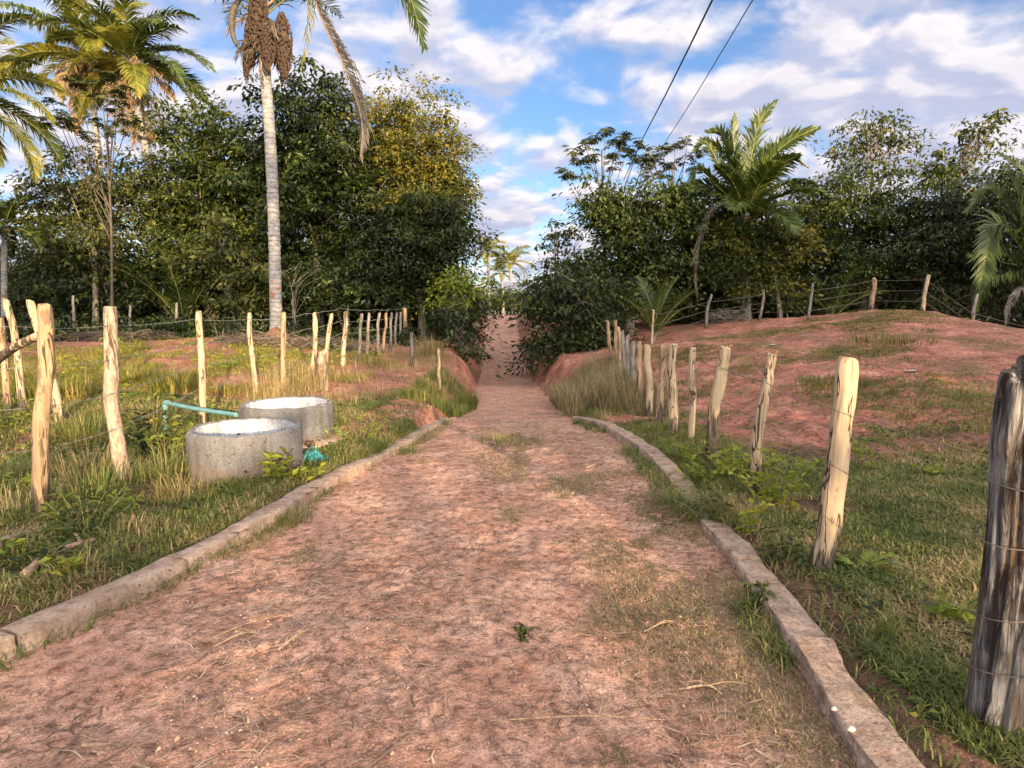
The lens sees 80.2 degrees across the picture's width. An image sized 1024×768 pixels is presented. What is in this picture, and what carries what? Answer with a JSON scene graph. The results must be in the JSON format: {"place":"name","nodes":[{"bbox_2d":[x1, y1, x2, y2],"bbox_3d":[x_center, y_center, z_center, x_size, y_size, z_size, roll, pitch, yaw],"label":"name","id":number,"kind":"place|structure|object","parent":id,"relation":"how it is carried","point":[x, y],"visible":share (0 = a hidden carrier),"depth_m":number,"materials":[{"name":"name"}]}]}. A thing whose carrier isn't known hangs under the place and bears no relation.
{"place":"outdoors","nodes":[
{"label":"outdoors","id":0,"kind":"place"},
{"bbox_2d":[211,342,477,408],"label":"tall grass","id":1,"kind":"structure","parent":0,"point":[429,360],"depth_m":14.15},
{"bbox_2d":[0,315,857,767],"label":"dirt road","id":2,"kind":"structure","parent":0,"point":[68,665],"depth_m":2.92,"materials":[{"name":"soil"}]},
{"bbox_2d":[0,418,449,661],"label":"kerb","id":3,"kind":"structure","parent":2,"relation":"on","point":[34,629],"depth_m":3.55,"materials":[{"name":"concrete"}]},
{"bbox_2d":[0,425,837,767],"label":"pebbles","id":4,"kind":"object","parent":2,"relation":"on","point":[178,737],"visible":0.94,"depth_m":2.83,"materials":[{"name":"stone"}]},
{"bbox_2d":[0,412,849,767],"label":"straw","id":5,"kind":"object","parent":2,"relation":"on","point":[266,720],"visible":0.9,"depth_m":2.94,"materials":[{"name":"plant"}]},
{"bbox_2d":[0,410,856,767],"bbox_3d":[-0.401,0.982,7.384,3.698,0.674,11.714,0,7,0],"label":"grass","id":6,"kind":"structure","parent":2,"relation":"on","point":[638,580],"depth_m":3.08,"materials":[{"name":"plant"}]},
{"bbox_2d":[571,416,925,767],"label":"kerb","id":7,"kind":"structure","parent":2,"relation":"on","point":[872,740],"depth_m":2.73,"materials":[{"name":"concrete"}]},
{"bbox_2d":[0,309,1023,767],"bbox_3d":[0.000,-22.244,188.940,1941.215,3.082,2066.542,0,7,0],"label":"ground","id":8,"kind":"structure","parent":0,"point":[986,351],"depth_m":10.77,"materials":[{"name":"red soil"}]},
{"bbox_2d":[0,318,11,411],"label":"fence post","id":9,"kind":"object","parent":8,"relation":"on","point":[5,376],"visible":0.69,"depth_m":8.51,"materials":[{"name":"beige wood"}]},
{"bbox_2d":[3,298,28,412],"bbox_3d":[-6.792,-0.259,8.349,0.171,1.824,0.113,0,7,0],"label":"fence post","id":10,"kind":"object","parent":8,"relation":"on","point":[19,373],"visible":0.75,"depth_m":8.31,"materials":[{"name":"beige wood"}]},
{"bbox_2d":[0,191,66,332],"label":"palm tree","id":11,"kind":"object","parent":8,"relation":"on","point":[8,213],"visible":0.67,"depth_m":26.41,"materials":[{"name":"green plant"}]},
{"bbox_2d":[0,8,70,182],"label":"palm tree","id":12,"kind":"object","parent":8,"relation":"on","point":[33,79],"visible":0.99,"depth_m":22.92,"materials":[{"name":"green plant"}]},
{"bbox_2d":[2,540,71,570],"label":"weed","id":13,"kind":"object","parent":8,"relation":"on","point":[43,552],"visible":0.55,"depth_m":3.52,"materials":[{"name":"green plant"}]},
{"bbox_2d":[31,303,55,514],"bbox_3d":[-3.489,0.304,4.524,0.293,1.791,0.126,0,7,0],"label":"fence post","id":14,"kind":"object","parent":8,"relation":"on","point":[40,474],"visible":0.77,"depth_m":4.47,"materials":[{"name":"beige wood"}]},
{"bbox_2d":[26,299,65,422],"bbox_3d":[-6.051,-0.161,7.954,0.135,1.869,0.348,3,8,25],"label":"fence post","id":15,"kind":"object","parent":8,"relation":"on","point":[32,312],"visible":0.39,"depth_m":7.98,"materials":[{"name":"beige wood"}]},
{"bbox_2d":[0,469,99,525],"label":"grass tuft","id":16,"kind":"object","parent":8,"relation":"on","point":[17,505],"visible":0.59,"depth_m":4.55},
{"bbox_2d":[0,366,102,401],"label":"grass tuft","id":17,"kind":"object","parent":8,"relation":"on","point":[70,386],"visible":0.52,"depth_m":9.60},
{"bbox_2d":[4,542,111,587],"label":"grass tuft","id":18,"kind":"object","parent":8,"relation":"on","point":[75,572],"visible":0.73,"depth_m":3.41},
{"bbox_2d":[0,213,125,308],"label":"bush","id":19,"kind":"object","parent":8,"relation":"on","point":[25,251],"visible":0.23,"depth_m":31.86,"materials":[{"name":"green plant"}]},
{"bbox_2d":[38,551,87,575],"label":"weed","id":20,"kind":"object","parent":8,"relation":"on","point":[73,564],"visible":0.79,"depth_m":3.45,"materials":[{"name":"green plant"}]},
{"bbox_2d":[5,403,140,447],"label":"grass tuft","id":21,"kind":"object","parent":8,"relation":"on","point":[81,429],"visible":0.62,"depth_m":7.16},
{"bbox_2d":[5,438,149,480],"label":"grass tuft","id":22,"kind":"object","parent":8,"relation":"on","point":[84,463],"visible":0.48,"depth_m":5.69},
{"bbox_2d":[38,483,132,538],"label":"weed","id":23,"kind":"object","parent":8,"relation":"on","point":[60,523],"visible":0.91,"depth_m":4.18,"materials":[{"name":"green plant"}]},
{"bbox_2d":[0,0,176,305],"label":"palm tree","id":24,"kind":"object","parent":8,"relation":"on","point":[41,52],"visible":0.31,"depth_m":30.50,"materials":[{"name":"green plant"}]},
{"bbox_2d":[34,68,146,305],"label":"umbrella tree","id":25,"kind":"object","parent":8,"relation":"on","point":[68,120],"visible":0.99,"depth_m":24.87,"materials":[{"name":"green plant"}]},
{"bbox_2d":[30,450,157,508],"bbox_3d":[-3.384,0.770,4.997,0.970,0.393,0.973,-5,9,-35],"label":"grass tuft","id":26,"kind":"object","parent":8,"relation":"on","point":[104,484],"visible":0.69,"depth_m":5.07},
{"bbox_2d":[0,133,199,329],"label":"tree","id":27,"kind":"object","parent":8,"relation":"on","point":[84,206],"visible":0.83,"depth_m":26.62,"materials":[{"name":"green plant"}]},
{"bbox_2d":[0,235,232,322],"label":"bush","id":28,"kind":"object","parent":8,"relation":"on","point":[157,277],"visible":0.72,"depth_m":27.60,"materials":[{"name":"green plant"}]},
{"bbox_2d":[103,306,132,481],"bbox_3d":[-3.566,0.203,5.491,0.220,1.800,0.150,0,7,0],"label":"fence post","id":29,"kind":"object","parent":8,"relation":"on","point":[112,412],"visible":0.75,"depth_m":5.43,"materials":[{"name":"beige wood"}]},
{"bbox_2d":[55,320,181,342],"bbox_3d":[-14.659,-1.825,22.419,5.901,1.145,3.584,0,7,0],"label":"brush pile","id":30,"kind":"object","parent":8,"relation":"on","point":[98,335],"visible":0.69,"depth_m":21.61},
{"bbox_2d":[32,0,216,321],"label":"palm tree","id":31,"kind":"object","parent":8,"relation":"on","point":[129,37],"visible":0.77,"depth_m":29.64,"materials":[{"name":"green plant"}]},
{"bbox_2d":[121,403,187,452],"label":"weed","id":32,"kind":"object","parent":8,"relation":"on","point":[141,435],"visible":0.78,"depth_m":6.56,"materials":[{"name":"green plant"}]},
{"bbox_2d":[116,434,194,488],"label":"grass tuft","id":33,"kind":"object","parent":8,"relation":"on","point":[167,470],"visible":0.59,"depth_m":5.46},
{"bbox_2d":[130,418,193,458],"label":"weed","id":34,"kind":"object","parent":8,"relation":"on","point":[191,424],"visible":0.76,"depth_m":6.40,"materials":[{"name":"green plant"}]},
{"bbox_2d":[111,465,241,504],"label":"grass tuft","id":35,"kind":"object","parent":8,"relation":"on","point":[172,493],"visible":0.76,"depth_m":5.01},
{"bbox_2d":[135,361,221,394],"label":"grass tuft","id":36,"kind":"object","parent":8,"relation":"on","point":[173,381],"visible":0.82,"depth_m":10.79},
{"bbox_2d":[83,232,283,319],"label":"palm tree","id":37,"kind":"object","parent":8,"relation":"on","point":[183,297],"visible":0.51,"depth_m":27.20,"materials":[{"name":"green plant"}]},
{"bbox_2d":[0,329,384,437],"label":"ground weeds","id":38,"kind":"object","parent":8,"relation":"on","point":[135,342],"visible":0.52,"depth_m":13.58,"materials":[{"name":"green plant"}]},
{"bbox_2d":[0,393,395,573],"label":"ground weeds","id":39,"kind":"object","parent":8,"relation":"on","point":[183,507],"visible":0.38,"depth_m":4.93,"materials":[{"name":"green plant"}]},
{"bbox_2d":[195,311,206,423],"bbox_3d":[-4.117,-0.095,8.043,0.121,1.736,0.097,-5,9,-36],"label":"fence post","id":40,"kind":"object","parent":8,"relation":"on","point":[201,365],"visible":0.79,"depth_m":8.01,"materials":[{"name":"beige wood"}]},
{"bbox_2d":[0,339,402,438],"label":"grass","id":41,"kind":"structure","parent":8,"relation":"on","point":[83,354],"depth_m":14.10,"materials":[{"name":"plant"}]},
{"bbox_2d":[101,88,312,324],"bbox_3d":[-14.741,-8.021,29.089,10.924,11.603,8.525,0,7,0],"label":"tree","id":42,"kind":"object","parent":8,"relation":"on","point":[198,164],"visible":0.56,"depth_m":27.72,"materials":[{"name":"green plant"}]},
{"bbox_2d":[142,203,299,325],"bbox_3d":[-11.982,-4.654,26.029,6.724,5.579,5.399,0,7,0],"label":"bush","id":43,"kind":"object","parent":8,"relation":"on","point":[234,257],"visible":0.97,"depth_m":25.52,"materials":[{"name":"green plant"}]},
{"bbox_2d":[0,381,452,672],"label":"grass","id":44,"kind":"structure","parent":8,"relation":"on","point":[19,462],"depth_m":4.93,"materials":[{"name":"plant"}]},
{"bbox_2d":[185,417,303,485],"bbox_3d":[-2.504,0.691,5.751,1.020,0.609,1.015,0,7,0],"label":"well ring","id":45,"kind":"object","parent":8,"relation":"on","point":[220,447],"visible":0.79,"depth_m":5.35,"materials":[{"name":"grey concrete"}]},
{"bbox_2d":[228,359,317,400],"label":"grass tuft","id":46,"kind":"object","parent":8,"relation":"on","point":[268,391],"visible":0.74,"depth_m":10.01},
{"bbox_2d":[257,447,297,480],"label":"weed","id":47,"kind":"object","parent":8,"relation":"on","point":[272,465],"visible":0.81,"depth_m":5.31,"materials":[{"name":"green plant"}]},
{"bbox_2d":[239,396,333,440],"bbox_3d":[-2.556,0.500,6.940,1.024,0.608,1.018,0,7,0],"label":"well ring","id":48,"kind":"object","parent":8,"relation":"on","point":[312,415],"visible":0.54,"depth_m":6.70,"materials":[{"name":"grey concrete"}]},
{"bbox_2d":[210,325,380,353],"bbox_3d":[-6.956,-1.369,19.574,6.014,1.278,3.388,0,7,0],"label":"brush pile","id":49,"kind":"object","parent":8,"relation":"on","point":[300,341],"visible":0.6,"depth_m":18.71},
{"bbox_2d":[266,356,333,393],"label":"grass tuft","id":50,"kind":"object","parent":8,"relation":"on","point":[309,375],"visible":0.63,"depth_m":11.27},
{"bbox_2d":[191,53,410,328],"bbox_3d":[-9.169,-8.612,28.819,10.018,13.007,10.171,0,7,0],"label":"tree","id":51,"kind":"object","parent":8,"relation":"on","point":[312,160],"visible":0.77,"depth_m":26.90,"materials":[{"name":"green plant"}]},
{"bbox_2d":[253,258,349,326],"bbox_3d":[-8.323,-3.461,25.068,4.209,3.482,3.276,0,7,0],"label":"bush","id":52,"kind":"object","parent":8,"relation":"on","point":[301,281],"visible":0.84,"depth_m":24.71,"materials":[{"name":"green plant"}]},
{"bbox_2d":[214,0,431,329],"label":"palm tree","id":53,"kind":"object","parent":8,"relation":"on","point":[267,41],"visible":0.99,"depth_m":18.93,"materials":[{"name":"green plant"}]},
{"bbox_2d":[248,261,429,330],"bbox_3d":[-7.722,-3.729,26.972,8.508,3.652,5.476,0,7,0],"label":"bush","id":54,"kind":"object","parent":8,"relation":"on","point":[359,300],"visible":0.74,"depth_m":25.96,"materials":[{"name":"green plant"}]},
{"bbox_2d":[323,411,389,442],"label":"weed","id":55,"kind":"object","parent":8,"relation":"on","point":[354,430],"visible":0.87,"depth_m":6.95,"materials":[{"name":"green plant"}]},
{"bbox_2d":[286,177,511,340],"bbox_3d":[-5.002,-5.460,27.309,9.221,7.512,7.108,3,8,24],"label":"tree","id":56,"kind":"object","parent":8,"relation":"on","point":[420,260],"visible":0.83,"depth_m":26.49,"materials":[{"name":"green plant"}]},
{"bbox_2d":[321,62,492,338],"bbox_3d":[-5.123,-8.466,29.314,8.547,13.033,7.265,0,7,0],"label":"tree","id":57,"kind":"object","parent":8,"relation":"on","point":[430,168],"visible":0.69,"depth_m":27.94,"materials":[{"name":"green plant"}]},
{"bbox_2d":[385,365,480,417],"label":"grass","id":58,"kind":"structure","parent":8,"relation":"on","point":[449,408],"depth_m":11.99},
{"bbox_2d":[410,257,489,338],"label":"bush","id":59,"kind":"object","parent":8,"relation":"on","point":[455,283],"visible":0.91,"depth_m":25.88,"materials":[{"name":"green plant"}]},
{"bbox_2d":[414,300,514,378],"bbox_3d":[-1.943,-1.610,23.953,4.245,3.370,4.345,0,7,0],"label":"bush","id":60,"kind":"object","parent":8,"relation":"on","point":[455,314],"visible":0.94,"depth_m":23.66,"materials":[{"name":"green plant"}]},
{"bbox_2d":[0,217,1021,327],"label":"forest","id":61,"kind":"object","parent":8,"relation":"on","point":[482,294],"visible":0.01,"depth_m":45.20,"materials":[{"name":"green plant"}]},
{"bbox_2d":[487,244,534,315],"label":"palm tree","id":62,"kind":"object","parent":8,"relation":"on","point":[514,255],"visible":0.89,"depth_m":80.39,"materials":[{"name":"green plant"}]},
{"bbox_2d":[0,263,1023,358],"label":"undergrowth","id":63,"kind":"object","parent":8,"relation":"on","point":[154,316],"visible":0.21,"depth_m":29.42,"materials":[{"name":"green plant"}]},
{"bbox_2d":[490,278,535,315],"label":"tree","id":64,"kind":"object","parent":8,"relation":"on","point":[512,300],"visible":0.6,"depth_m":78.57,"materials":[{"name":"green plant"}]},
{"bbox_2d":[534,218,587,326],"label":"tree","id":65,"kind":"object","parent":8,"relation":"on","point":[555,235],"visible":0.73,"depth_m":29.26,"materials":[{"name":"green plant"}]},
{"bbox_2d":[487,254,646,381],"bbox_3d":[2.383,-2.331,23.072,6.591,5.068,5.137,0,7,0],"label":"bush","id":66,"kind":"object","parent":8,"relation":"on","point":[559,294],"visible":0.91,"depth_m":22.39,"materials":[{"name":"green plant"}]},
{"bbox_2d":[554,126,659,334],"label":"umbrella tree","id":67,"kind":"object","parent":8,"relation":"on","point":[619,143],"visible":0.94,"depth_m":27.86,"materials":[{"name":"green plant"}]},
{"bbox_2d":[541,347,687,418],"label":"tall grass","id":68,"kind":"structure","parent":8,"relation":"on","point":[584,390],"depth_m":11.69,"materials":[{"name":"plant"}]},
{"bbox_2d":[541,169,743,335],"bbox_3d":[5.052,-5.564,26.571,9.226,7.269,6.206,0,7,0],"label":"tree","id":69,"kind":"object","parent":8,"relation":"on","point":[625,226],"visible":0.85,"depth_m":25.63,"materials":[{"name":"green plant"}]},
{"bbox_2d":[644,344,653,416],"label":"fence post","id":70,"kind":"object","parent":8,"relation":"on","point":[650,380],"visible":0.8,"depth_m":9.63,"materials":[{"name":"beige wood"}]},
{"bbox_2d":[619,275,698,340],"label":"palm tree","id":71,"kind":"object","parent":8,"relation":"on","point":[658,310],"visible":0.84,"depth_m":22.68,"materials":[{"name":"green plant"}]},
{"bbox_2d":[655,343,666,423],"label":"fence post","id":72,"kind":"object","parent":8,"relation":"on","point":[660,386],"visible":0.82,"depth_m":8.74,"materials":[{"name":"beige wood"}]},
{"bbox_2d":[667,343,678,432],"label":"fence post","id":73,"kind":"object","parent":8,"relation":"on","point":[673,424],"visible":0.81,"depth_m":7.84,"materials":[{"name":"beige wood"}]},
{"bbox_2d":[638,135,709,321],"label":"umbrella tree","id":74,"kind":"object","parent":8,"relation":"on","point":[667,150],"visible":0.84,"depth_m":27.65,"materials":[{"name":"green plant"}]},
{"bbox_2d":[636,269,740,325],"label":"bush","id":75,"kind":"object","parent":8,"relation":"on","point":[686,312],"visible":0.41,"depth_m":28.14,"materials":[{"name":"green plant"}]},
{"bbox_2d":[688,347,696,439],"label":"fence post","id":76,"kind":"object","parent":8,"relation":"on","point":[692,391],"visible":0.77,"depth_m":7.24,"materials":[{"name":"beige wood"}]},
{"bbox_2d":[578,400,821,494],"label":"grass","id":77,"kind":"structure","parent":8,"relation":"on","point":[639,427],"depth_m":7.20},
{"bbox_2d":[676,480,736,520],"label":"weed","id":78,"kind":"object","parent":8,"relation":"on","point":[702,506],"visible":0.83,"depth_m":4.56,"materials":[{"name":"green plant"}]},
{"bbox_2d":[674,456,742,482],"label":"weed","id":79,"kind":"object","parent":8,"relation":"on","point":[697,467],"visible":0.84,"depth_m":5.43,"materials":[{"name":"green plant"}]},
{"bbox_2d":[705,345,730,459],"bbox_3d":[2.091,0.310,6.194,0.205,1.408,0.140,0,7,0],"label":"fence post","id":80,"kind":"object","parent":8,"relation":"on","point":[715,401],"visible":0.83,"depth_m":6.13,"materials":[{"name":"brown wood"}]},
{"bbox_2d":[701,305,754,324],"bbox_3d":[9.735,-2.942,27.018,2.710,1.192,3.427,1,7,11],"label":"brush pile","id":81,"kind":"object","parent":8,"relation":"on","point":[721,313],"visible":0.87,"depth_m":26.31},
{"bbox_2d":[676,435,782,478],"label":"weed","id":82,"kind":"object","parent":8,"relation":"on","point":[722,462],"visible":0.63,"depth_m":5.71,"materials":[{"name":"green plant"}]},
{"bbox_2d":[570,413,897,767],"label":"grass","id":83,"kind":"structure","parent":8,"relation":"on","point":[759,624],"depth_m":4.58,"materials":[{"name":"plant"}]},
{"bbox_2d":[639,181,842,317],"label":"tree","id":84,"kind":"object","parent":8,"relation":"on","point":[688,249],"visible":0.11,"depth_m":28.41,"materials":[{"name":"green plant"}]},
{"bbox_2d":[670,210,819,319],"bbox_3d":[10.073,-5.144,26.359,6.586,5.099,5.501,0,7,0],"label":"bush","id":85,"kind":"object","parent":8,"relation":"on","point":[724,256],"visible":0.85,"depth_m":25.82,"materials":[{"name":"green plant"}]},
{"bbox_2d":[676,99,828,318],"bbox_3d":[10.213,-7.225,26.462,6.310,9.408,6.283,-5,9,-32],"label":"palm tree","id":86,"kind":"object","parent":8,"relation":"on","point":[747,176],"visible":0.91,"depth_m":25.48,"materials":[{"name":"green plant"}]},
{"bbox_2d":[733,498,774,536],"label":"weed","id":87,"kind":"object","parent":8,"relation":"on","point":[746,521],"visible":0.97,"depth_m":4.19,"materials":[{"name":"green plant"}]},
{"bbox_2d":[739,576,777,612],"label":"weed","id":88,"kind":"object","parent":8,"relation":"on","point":[759,598],"visible":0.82,"depth_m":3.26,"materials":[{"name":"green plant"}]},
{"bbox_2d":[681,203,844,317],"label":"tree","id":89,"kind":"object","parent":8,"relation":"on","point":[809,233],"visible":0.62,"depth_m":26.01,"materials":[{"name":"green plant"}]},
{"bbox_2d":[749,353,776,496],"bbox_3d":[2.056,0.453,5.015,0.175,1.420,0.129,0,7,0],"label":"fence post","id":90,"kind":"object","parent":8,"relation":"on","point":[762,406],"visible":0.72,"depth_m":4.95,"materials":[{"name":"beige wood"}]},
{"bbox_2d":[721,443,825,508],"bbox_3d":[2.090,0.743,4.843,0.757,0.500,0.642,4,8,26],"label":"weed","id":91,"kind":"object","parent":8,"relation":"on","point":[774,489],"visible":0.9,"depth_m":4.84,"materials":[{"name":"green plant"}]},
{"bbox_2d":[751,511,817,564],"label":"weed","id":92,"kind":"object","parent":8,"relation":"on","point":[772,552],"visible":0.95,"depth_m":3.72,"materials":[{"name":"green plant"}]},
{"bbox_2d":[589,308,1021,437],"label":"grass","id":93,"kind":"structure","parent":8,"relation":"on","point":[897,385],"depth_m":10.70,"materials":[{"name":"plant"}]},
{"bbox_2d":[751,283,868,317],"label":"bush","id":94,"kind":"object","parent":8,"relation":"on","point":[801,306],"visible":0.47,"depth_m":27.35,"materials":[{"name":"green plant"}]},
{"bbox_2d":[618,401,1023,767],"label":"grass","id":95,"kind":"structure","parent":8,"relation":"on","point":[947,485],"depth_m":3.77,"materials":[{"name":"plant"}]},
{"bbox_2d":[807,356,858,570],"bbox_3d":[1.878,0.577,3.589,0.240,1.490,0.144,0,7,0],"label":"fence post","id":96,"kind":"object","parent":8,"relation":"on","point":[828,533],"visible":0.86,"depth_m":3.54,"materials":[{"name":"beige wood"}]},
{"bbox_2d":[788,266,890,314],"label":"palm tree","id":97,"kind":"object","parent":8,"relation":"on","point":[829,309],"visible":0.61,"depth_m":26.39,"materials":[{"name":"green plant"}]},
{"bbox_2d":[681,403,1015,748],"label":"ground weeds","id":98,"kind":"object","parent":8,"relation":"on","point":[916,698],"visible":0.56,"depth_m":3.21,"materials":[{"name":"green plant"}]},
{"bbox_2d":[834,549,903,568],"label":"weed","id":99,"kind":"object","parent":8,"relation":"on","point":[871,554],"visible":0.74,"depth_m":3.65,"materials":[{"name":"green plant"}]},
{"bbox_2d":[803,106,941,308],"bbox_3d":[17.593,-7.655,29.265,6.478,10.703,4.363,-3,8,-21],"label":"tree","id":100,"kind":"object","parent":8,"relation":"on","point":[891,142],"visible":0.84,"depth_m":28.54,"materials":[{"name":"green plant"}]},
{"bbox_2d":[771,157,993,314],"bbox_3d":[16.053,-6.399,28.678,11.179,8.157,8.519,0,7,0],"label":"tree","id":101,"kind":"object","parent":8,"relation":"on","point":[837,209],"visible":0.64,"depth_m":27.18,"materials":[{"name":"green plant"}]},
{"bbox_2d":[840,331,944,344],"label":"grass tuft","id":102,"kind":"object","parent":8,"relation":"on","point":[875,340],"visible":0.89,"depth_m":14.63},
{"bbox_2d":[849,155,1023,320],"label":"tree","id":103,"kind":"object","parent":8,"relation":"on","point":[961,235],"visible":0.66,"depth_m":25.66,"materials":[{"name":"green plant"}]},
{"bbox_2d":[921,591,977,624],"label":"weed","id":104,"kind":"object","parent":8,"relation":"on","point":[943,607],"visible":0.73,"depth_m":3.02,"materials":[{"name":"green plant"}]},
{"bbox_2d":[883,284,1023,328],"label":"bush","id":105,"kind":"object","parent":8,"relation":"on","point":[993,310],"visible":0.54,"depth_m":24.64,"materials":[{"name":"green plant"}]},
{"bbox_2d":[903,107,1023,310],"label":"tree","id":106,"kind":"object","parent":8,"relation":"on","point":[965,152],"visible":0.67,"depth_m":29.49,"materials":[{"name":"green plant"}]},
{"bbox_2d":[962,142,1023,325],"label":"palm tree","id":107,"kind":"object","parent":8,"relation":"on","point":[989,251],"visible":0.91,"depth_m":22.26,"materials":[{"name":"green plant"}]},
{"bbox_2d":[963,355,1023,735],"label":"fence post","id":108,"kind":"object","parent":8,"relation":"on","point":[997,647],"visible":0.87,"depth_m":2.19,"materials":[{"name":"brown wood"}]},
{"bbox_2d":[0,0,1023,293],"label":"sky","id":109,"kind":"structure","parent":0,"point":[541,76],"materials":[{"name":"blue"}]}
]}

